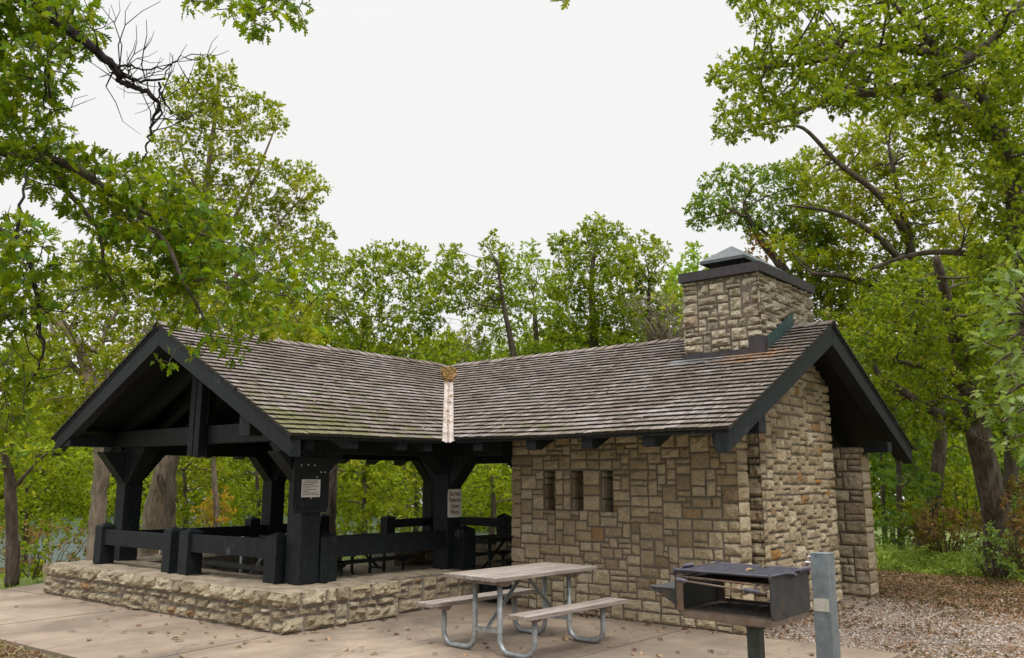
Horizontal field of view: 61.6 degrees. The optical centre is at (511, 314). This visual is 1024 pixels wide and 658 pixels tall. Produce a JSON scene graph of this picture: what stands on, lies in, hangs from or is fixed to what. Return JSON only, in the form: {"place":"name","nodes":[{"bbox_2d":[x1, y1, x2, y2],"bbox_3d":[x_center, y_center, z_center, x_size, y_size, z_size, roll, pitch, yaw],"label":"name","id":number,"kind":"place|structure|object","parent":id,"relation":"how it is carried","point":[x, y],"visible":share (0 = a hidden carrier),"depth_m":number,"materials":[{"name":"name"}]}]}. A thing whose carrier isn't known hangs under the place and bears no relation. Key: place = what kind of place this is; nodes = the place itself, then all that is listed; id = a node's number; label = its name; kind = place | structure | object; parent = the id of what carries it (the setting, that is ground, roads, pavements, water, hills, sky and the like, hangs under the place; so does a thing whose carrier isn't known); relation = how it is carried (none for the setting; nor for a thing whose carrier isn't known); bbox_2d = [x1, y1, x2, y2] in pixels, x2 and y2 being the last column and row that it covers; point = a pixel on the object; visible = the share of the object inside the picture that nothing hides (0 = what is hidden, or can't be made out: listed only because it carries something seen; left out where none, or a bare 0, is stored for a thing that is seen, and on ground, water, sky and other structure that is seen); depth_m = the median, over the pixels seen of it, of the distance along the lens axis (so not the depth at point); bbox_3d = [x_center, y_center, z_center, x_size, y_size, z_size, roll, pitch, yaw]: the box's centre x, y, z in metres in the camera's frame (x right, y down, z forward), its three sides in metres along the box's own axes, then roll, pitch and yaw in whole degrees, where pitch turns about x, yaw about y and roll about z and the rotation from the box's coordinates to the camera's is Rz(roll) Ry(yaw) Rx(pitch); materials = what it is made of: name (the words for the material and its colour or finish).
{"place":"outdoors","nodes":[
{"label":"outdoors","id":0,"kind":"place"},
{"bbox_2d":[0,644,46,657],"bbox_3d":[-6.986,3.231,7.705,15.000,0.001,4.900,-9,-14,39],"label":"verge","id":1,"kind":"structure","parent":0,"point":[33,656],"depth_m":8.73,"materials":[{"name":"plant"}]},
{"bbox_2d":[0,492,513,571],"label":"lake","id":2,"kind":"structure","parent":0,"point":[70,548],"depth_m":39.67,"materials":[{"name":"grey liquid"}]},
{"bbox_2d":[151,550,377,567],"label":"path","id":3,"kind":"structure","parent":0,"point":[346,566],"depth_m":17.55,"materials":[{"name":"concrete"}]},
{"bbox_2d":[0,583,900,657],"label":"patio","id":4,"kind":"structure","parent":0,"point":[54,636],"depth_m":9.39,"materials":[{"name":"concrete"}]},
{"bbox_2d":[1,609,122,624],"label":"joint","id":5,"kind":"object","parent":4,"relation":"on","point":[57,617],"visible":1,"depth_m":10.73,"materials":[{"name":"grey concrete"}]},
{"bbox_2d":[157,636,266,657],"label":"joint","id":6,"kind":"object","parent":4,"relation":"on","point":[210,647],"visible":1,"depth_m":8.84,"materials":[{"name":"grey concrete"}]},
{"bbox_2d":[416,562,627,657],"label":"picnic table","id":7,"kind":"object","parent":4,"relation":"on","point":[501,577],"visible":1,"depth_m":8.92,"materials":[{"name":"brown wood"}]},
{"bbox_2d":[576,629,684,657],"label":"joint","id":8,"kind":"object","parent":4,"relation":"on","point":[629,643],"visible":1,"depth_m":9.08,"materials":[{"name":"grey concrete"}]},
{"bbox_2d":[0,518,982,657],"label":"ground","id":9,"kind":"structure","parent":0,"point":[879,531],"depth_m":24.61,"materials":[{"name":"soil"}]},
{"bbox_2d":[0,369,62,586],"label":"tree","id":10,"kind":"object","parent":9,"relation":"on","point":[10,480],"visible":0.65,"depth_m":13.94,"materials":[{"name":"green plant"}]},
{"bbox_2d":[0,640,67,657],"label":"leaf litter","id":11,"kind":"object","parent":9,"relation":"on","point":[16,653],"visible":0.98,"depth_m":8.57,"materials":[{"name":"brown plant"}]},
{"bbox_2d":[19,534,59,580],"bbox_3d":[-8.326,4.229,14.894,2.171,0.862,0.884,-9,-14,39],"label":"bush","id":12,"kind":"object","parent":9,"relation":"on","point":[34,569],"visible":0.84,"depth_m":14.73,"materials":[{"name":"green plant"}]},
{"bbox_2d":[0,518,87,574],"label":"bush","id":13,"kind":"object","parent":9,"relation":"on","point":[40,532],"visible":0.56,"depth_m":19.81,"materials":[{"name":"green plant"}]},
{"bbox_2d":[0,418,93,569],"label":"tree","id":14,"kind":"object","parent":9,"relation":"on","point":[51,493],"visible":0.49,"depth_m":23.46,"materials":[{"name":"green plant"}]},
{"bbox_2d":[57,447,152,537],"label":"tree","id":15,"kind":"object","parent":9,"relation":"on","point":[87,458],"visible":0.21,"depth_m":23.85,"materials":[{"name":"green plant"}]},
{"bbox_2d":[2,239,333,560],"bbox_3d":[-7.650,1.848,18.285,7.679,7.160,4.048,-1,-11,4],"label":"oak tree","id":16,"kind":"object","parent":9,"relation":"on","point":[89,380],"visible":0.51,"depth_m":17.80,"materials":[{"name":"green plant"}]},
{"bbox_2d":[0,555,368,588],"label":"grass","id":17,"kind":"structure","parent":9,"relation":"on","point":[2,575],"depth_m":15.10,"materials":[{"name":"green plant"}]},
{"bbox_2d":[156,456,220,554],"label":"oak tree","id":18,"kind":"object","parent":9,"relation":"on","point":[168,490],"visible":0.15,"depth_m":18.94,"materials":[{"name":"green plant"}]},
{"bbox_2d":[142,457,235,527],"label":"tree","id":19,"kind":"object","parent":9,"relation":"on","point":[183,517],"visible":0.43,"depth_m":25.79,"materials":[{"name":"green plant"}]},
{"bbox_2d":[190,486,236,526],"bbox_3d":[-7.279,4.684,20.962,0.972,1.030,1.788,2,-11,-10],"label":"bush","id":20,"kind":"object","parent":9,"relation":"on","point":[225,505],"visible":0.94,"depth_m":21.12,"materials":[{"name":"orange plant"}]},
{"bbox_2d":[211,457,219,526],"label":"young tree","id":21,"kind":"object","parent":9,"relation":"on","point":[215,490],"visible":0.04,"depth_m":20.95,"materials":[{"name":"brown plant"}]},
{"bbox_2d":[137,53,340,556],"bbox_3d":[-7.134,-0.307,21.590,5.469,12.959,4.027,3,-11,-13],"label":"oak tree","id":22,"kind":"object","parent":9,"relation":"on","point":[153,511],"visible":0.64,"depth_m":21.66,"materials":[{"name":"green plant"}]},
{"bbox_2d":[205,457,288,526],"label":"tree","id":23,"kind":"object","parent":9,"relation":"on","point":[255,482],"visible":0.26,"depth_m":28.00,"materials":[{"name":"green plant"}]},
{"bbox_2d":[0,0,569,448],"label":"oak tree","id":24,"kind":"object","parent":9,"relation":"on","point":[192,268],"visible":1,"depth_m":6.12,"materials":[{"name":"green plant"}]},
{"bbox_2d":[226,315,477,531],"bbox_3d":[-6.239,4.047,31.528,10.212,8.957,5.261,0,-11,2],"label":"oak tree","id":25,"kind":"object","parent":9,"relation":"on","point":[417,357],"visible":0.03,"depth_m":31.37,"materials":[{"name":"green plant"}]},
{"bbox_2d":[323,460,385,534],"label":"young tree","id":26,"kind":"object","parent":9,"relation":"on","point":[331,512],"visible":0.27,"depth_m":18.40,"materials":[{"name":"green plant"}]},
{"bbox_2d":[320,460,415,534],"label":"tree","id":27,"kind":"object","parent":9,"relation":"on","point":[364,489],"visible":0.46,"depth_m":20.94,"materials":[{"name":"green plant"}]},
{"bbox_2d":[259,238,479,490],"bbox_3d":[-4.269,2.007,24.633,5.843,9.268,5.759,4,-12,-21],"label":"oak tree","id":28,"kind":"object","parent":9,"relation":"on","point":[365,322],"visible":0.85,"depth_m":24.35,"materials":[{"name":"green plant"}]},
{"bbox_2d":[376,461,422,532],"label":"tree","id":29,"kind":"object","parent":9,"relation":"on","point":[416,494],"visible":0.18,"depth_m":24.36,"materials":[{"name":"green plant"}]},
{"bbox_2d":[436,312,492,363],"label":"dead tree","id":30,"kind":"object","parent":9,"relation":"on","point":[465,340],"visible":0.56,"depth_m":26.86,"materials":[{"name":"wood"}]},
{"bbox_2d":[423,228,517,357],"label":"oak tree","id":31,"kind":"object","parent":9,"relation":"on","point":[451,287],"visible":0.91,"depth_m":27.78,"materials":[{"name":"green plant"}]},
{"bbox_2d":[461,463,513,534],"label":"tree","id":32,"kind":"object","parent":9,"relation":"on","point":[494,475],"visible":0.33,"depth_m":22.14,"materials":[{"name":"green plant"}]},
{"bbox_2d":[0,240,1023,531],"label":"wood","id":33,"kind":"object","parent":9,"relation":"on","point":[508,498],"visible":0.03,"depth_m":61.70,"materials":[{"name":"green plant"}]},
{"bbox_2d":[460,237,575,361],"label":"oak tree","id":34,"kind":"object","parent":9,"relation":"on","point":[534,310],"visible":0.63,"depth_m":29.92,"materials":[{"name":"green plant"}]},
{"bbox_2d":[454,316,683,362],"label":"oak tree","id":35,"kind":"object","parent":9,"relation":"on","point":[600,345],"depth_m":33.34,"materials":[{"name":"green plant"}]},
{"bbox_2d":[541,211,648,353],"bbox_3d":[2.522,1.843,26.392,3.301,10.073,3.851,-1,-11,4],"label":"oak tree","id":36,"kind":"object","parent":9,"relation":"on","point":[596,237],"visible":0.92,"depth_m":26.27,"materials":[{"name":"green plant"}]},
{"bbox_2d":[612,283,685,341],"bbox_3d":[4.854,0.126,25.870,3.685,2.246,2.661,3,-11,-16],"label":"dead bush","id":37,"kind":"object","parent":9,"relation":"on","point":[661,334],"visible":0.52,"depth_m":25.72,"materials":[{"name":"plant"}]},
{"bbox_2d":[612,229,686,343],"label":"oak tree","id":38,"kind":"object","parent":9,"relation":"on","point":[639,272],"visible":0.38,"depth_m":28.77,"materials":[{"name":"green plant"}]},
{"bbox_2d":[627,276,682,338],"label":"young tree","id":39,"kind":"object","parent":9,"relation":"on","point":[664,306],"visible":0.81,"depth_m":24.99,"materials":[{"name":"green plant"}]},
{"bbox_2d":[657,240,713,326],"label":"oak tree","id":40,"kind":"object","parent":9,"relation":"on","point":[675,271],"visible":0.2,"depth_m":34.49,"materials":[{"name":"green plant"}]},
{"bbox_2d":[682,158,872,532],"bbox_3d":[6.588,0.816,19.702,6.020,9.614,3.027,5,-12,-25],"label":"oak tree","id":41,"kind":"object","parent":9,"relation":"on","point":[753,225],"visible":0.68,"depth_m":19.88,"materials":[{"name":"green plant"}]},
{"bbox_2d":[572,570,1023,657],"bbox_3d":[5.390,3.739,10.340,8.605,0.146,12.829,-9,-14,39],"label":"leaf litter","id":42,"kind":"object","parent":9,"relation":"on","point":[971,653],"visible":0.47,"depth_m":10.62,"materials":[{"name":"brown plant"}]},
{"bbox_2d":[703,0,1023,347],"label":"oak tree","id":43,"kind":"object","parent":9,"relation":"on","point":[1002,163],"visible":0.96,"depth_m":11.37,"materials":[{"name":"green plant"}]},
{"bbox_2d":[758,108,989,548],"bbox_3d":[8.161,0.327,18.752,5.896,10.168,4.088,1,-11,-5],"label":"oak tree","id":44,"kind":"object","parent":9,"relation":"on","point":[910,241],"visible":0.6,"depth_m":18.46,"materials":[{"name":"green plant"}]},
{"bbox_2d":[732,572,1023,657],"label":"gravel","id":45,"kind":"structure","parent":9,"relation":"on","point":[853,640],"depth_m":9.97,"materials":[{"name":"grey gravel"}]},
{"bbox_2d":[648,560,810,657],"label":"park grill","id":46,"kind":"object","parent":45,"relation":"on","point":[692,591],"visible":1,"depth_m":5.47,"materials":[{"name":"metal"}]},
{"bbox_2d":[725,596,736,605],"bbox_3d":[1.434,1.882,5.645,0.084,0.066,0.048,-10,-43,-11],"label":"fallen leaf","id":47,"kind":"object","parent":46,"relation":"on","point":[728,600],"visible":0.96,"depth_m":5.65,"materials":[{"name":"brown plant"}]},
{"bbox_2d":[803,552,840,657],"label":"post","id":48,"kind":"object","parent":45,"relation":"on","point":[827,636],"visible":1,"depth_m":5.89,"materials":[{"name":"silver metal"}]},
{"bbox_2d":[872,506,917,551],"bbox_3d":[7.708,4.321,17.425,1.040,0.902,1.608,-9,-14,39],"label":"bush","id":49,"kind":"object","parent":9,"relation":"on","point":[901,532],"visible":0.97,"depth_m":17.33,"materials":[{"name":"green plant"}]},
{"bbox_2d":[871,373,919,546],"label":"young tree","id":50,"kind":"object","parent":9,"relation":"on","point":[899,406],"visible":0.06,"depth_m":21.95,"materials":[{"name":"green plant"}]},
{"bbox_2d":[867,408,953,548],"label":"young tree","id":51,"kind":"object","parent":9,"relation":"on","point":[888,474],"visible":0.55,"depth_m":18.96,"materials":[{"name":"green plant"}]},
{"bbox_2d":[896,493,932,531],"bbox_3d":[8.364,4.176,18.088,0.763,0.883,2.016,-9,-14,39],"label":"bush","id":52,"kind":"object","parent":9,"relation":"on","point":[910,508],"visible":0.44,"depth_m":18.30,"materials":[{"name":"green plant"}]},
{"bbox_2d":[850,325,1003,543],"bbox_3d":[11.906,3.370,23.947,4.158,6.261,6.109,-9,-14,39],"label":"young tree","id":53,"kind":"object","parent":9,"relation":"on","point":[955,458],"visible":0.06,"depth_m":23.69,"materials":[{"name":"green plant"}]},
{"bbox_2d":[840,247,1023,578],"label":"oak tree","id":54,"kind":"object","parent":9,"relation":"on","point":[990,482],"visible":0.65,"depth_m":15.18,"materials":[{"name":"green plant"}]},
{"bbox_2d":[898,413,979,546],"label":"young tree","id":55,"kind":"object","parent":9,"relation":"on","point":[955,446],"visible":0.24,"depth_m":20.41,"materials":[{"name":"green plant"}]},
{"bbox_2d":[903,497,982,554],"bbox_3d":[8.826,4.242,17.052,2.415,1.260,1.714,1,-11,-7],"label":"bush","id":56,"kind":"object","parent":9,"relation":"on","point":[935,536],"visible":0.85,"depth_m":16.94,"materials":[{"name":"brown plant"}]},
{"bbox_2d":[874,538,1023,583],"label":"ground plants","id":57,"kind":"object","parent":9,"relation":"on","point":[893,556],"visible":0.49,"depth_m":16.64,"materials":[{"name":"green plant"}]},
{"bbox_2d":[874,568,1023,614],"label":"leaf litter","id":58,"kind":"object","parent":9,"relation":"on","point":[885,579],"visible":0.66,"depth_m":13.52,"materials":[{"name":"brown plant"}]},
{"bbox_2d":[929,466,982,531],"bbox_3d":[9.398,3.866,18.085,1.108,1.359,2.160,-7,-13,33],"label":"bush","id":59,"kind":"object","parent":9,"relation":"on","point":[962,501],"visible":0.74,"depth_m":17.86,"materials":[{"name":"green plant"}]},
{"bbox_2d":[958,520,1023,579],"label":"bush","id":60,"kind":"object","parent":9,"relation":"on","point":[978,549],"visible":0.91,"depth_m":14.42,"materials":[{"name":"green plant"}]},
{"bbox_2d":[959,235,1023,463],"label":"maple tree","id":61,"kind":"object","parent":9,"relation":"on","point":[1013,309],"visible":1,"depth_m":7.95,"materials":[{"name":"green plant"}]},
{"bbox_2d":[996,418,1023,546],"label":"young tree","id":62,"kind":"object","parent":9,"relation":"on","point":[1018,472],"visible":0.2,"depth_m":17.93,"materials":[{"name":"green plant"}]},
{"bbox_2d":[998,472,1023,569],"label":"bush","id":63,"kind":"object","parent":9,"relation":"on","point":[1016,522],"visible":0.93,"depth_m":15.02,"materials":[{"name":"brown plant"}]},
{"bbox_2d":[0,0,1023,513],"label":"sky","id":64,"kind":"structure","parent":0,"point":[430,123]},
{"bbox_2d":[337,562,855,599],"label":"floor","id":65,"kind":"structure","parent":0,"point":[359,570],"depth_m":16.66,"materials":[{"name":"concrete"}]},
{"bbox_2d":[202,537,349,574],"bbox_3d":[-3.669,3.876,13.255,1.812,0.765,1.514,-9,-14,39],"label":"picnic table","id":66,"kind":"object","parent":65,"relation":"on","point":[257,567],"visible":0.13,"depth_m":12.99,"materials":[{"name":"brown wood"}]},
{"bbox_2d":[337,533,419,576],"bbox_3d":[-2.725,4.060,14.208,1.514,0.765,1.909,-8,-14,36],"label":"picnic table","id":67,"kind":"object","parent":65,"relation":"on","point":[369,560],"visible":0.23,"depth_m":14.33,"materials":[{"name":"brown wood"}]},
{"bbox_2d":[42,246,913,634],"bbox_3d":[-0.468,1.828,13.764,10.479,5.000,9.142,-9,-14,39],"label":"picnic shelter","id":68,"kind":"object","parent":65,"relation":"on","point":[740,426],"visible":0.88,"depth_m":11.55,"materials":[{"name":"stone"}]},
{"bbox_2d":[291,457,329,512],"bbox_3d":[-2.473,2.099,10.603,0.045,0.670,0.535,-9,-14,39],"label":"notice board","id":69,"kind":"object","parent":68,"relation":"attached to","point":[310,487],"visible":0.98,"depth_m":10.58,"materials":[{"name":"wood"}]},
{"bbox_2d":[439,365,456,425],"bbox_3d":[-1.096,1.260,13.881,0.374,1.326,3.385,0,-11,-1],"label":"leaf pile","id":70,"kind":"object","parent":68,"relation":"on","point":[449,373],"visible":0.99,"depth_m":15.05,"materials":[{"name":"brown plant"}]},
{"bbox_2d":[448,489,461,516],"bbox_3d":[-0.832,2.741,12.500,0.008,0.400,0.285,-9,-14,39],"label":"warning sign","id":71,"kind":"object","parent":68,"relation":"attached to","point":[454,502],"visible":1,"depth_m":12.50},
{"bbox_2d":[284,342,796,427],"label":"roof leaves","id":72,"kind":"object","parent":68,"relation":"on","point":[285,395],"visible":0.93,"depth_m":11.47,"materials":[{"name":"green plant"}]},
{"bbox_2d":[472,533,513,569],"bbox_3d":[-0.091,4.127,14.537,1.514,0.765,1.812,-9,-14,39],"label":"picnic table","id":73,"kind":"object","parent":65,"relation":"on","point":[491,539],"visible":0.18,"depth_m":14.12,"materials":[{"name":"brown wood"}]},
{"bbox_2d":[837,596,883,606],"bbox_3d":[4.811,4.171,12.489,0.780,0.050,1.150,-9,-14,39],"label":"apron","id":74,"kind":"object","parent":65,"relation":"on","point":[849,604],"visible":0.29,"depth_m":12.33,"materials":[{"name":"concrete"}]}
]}

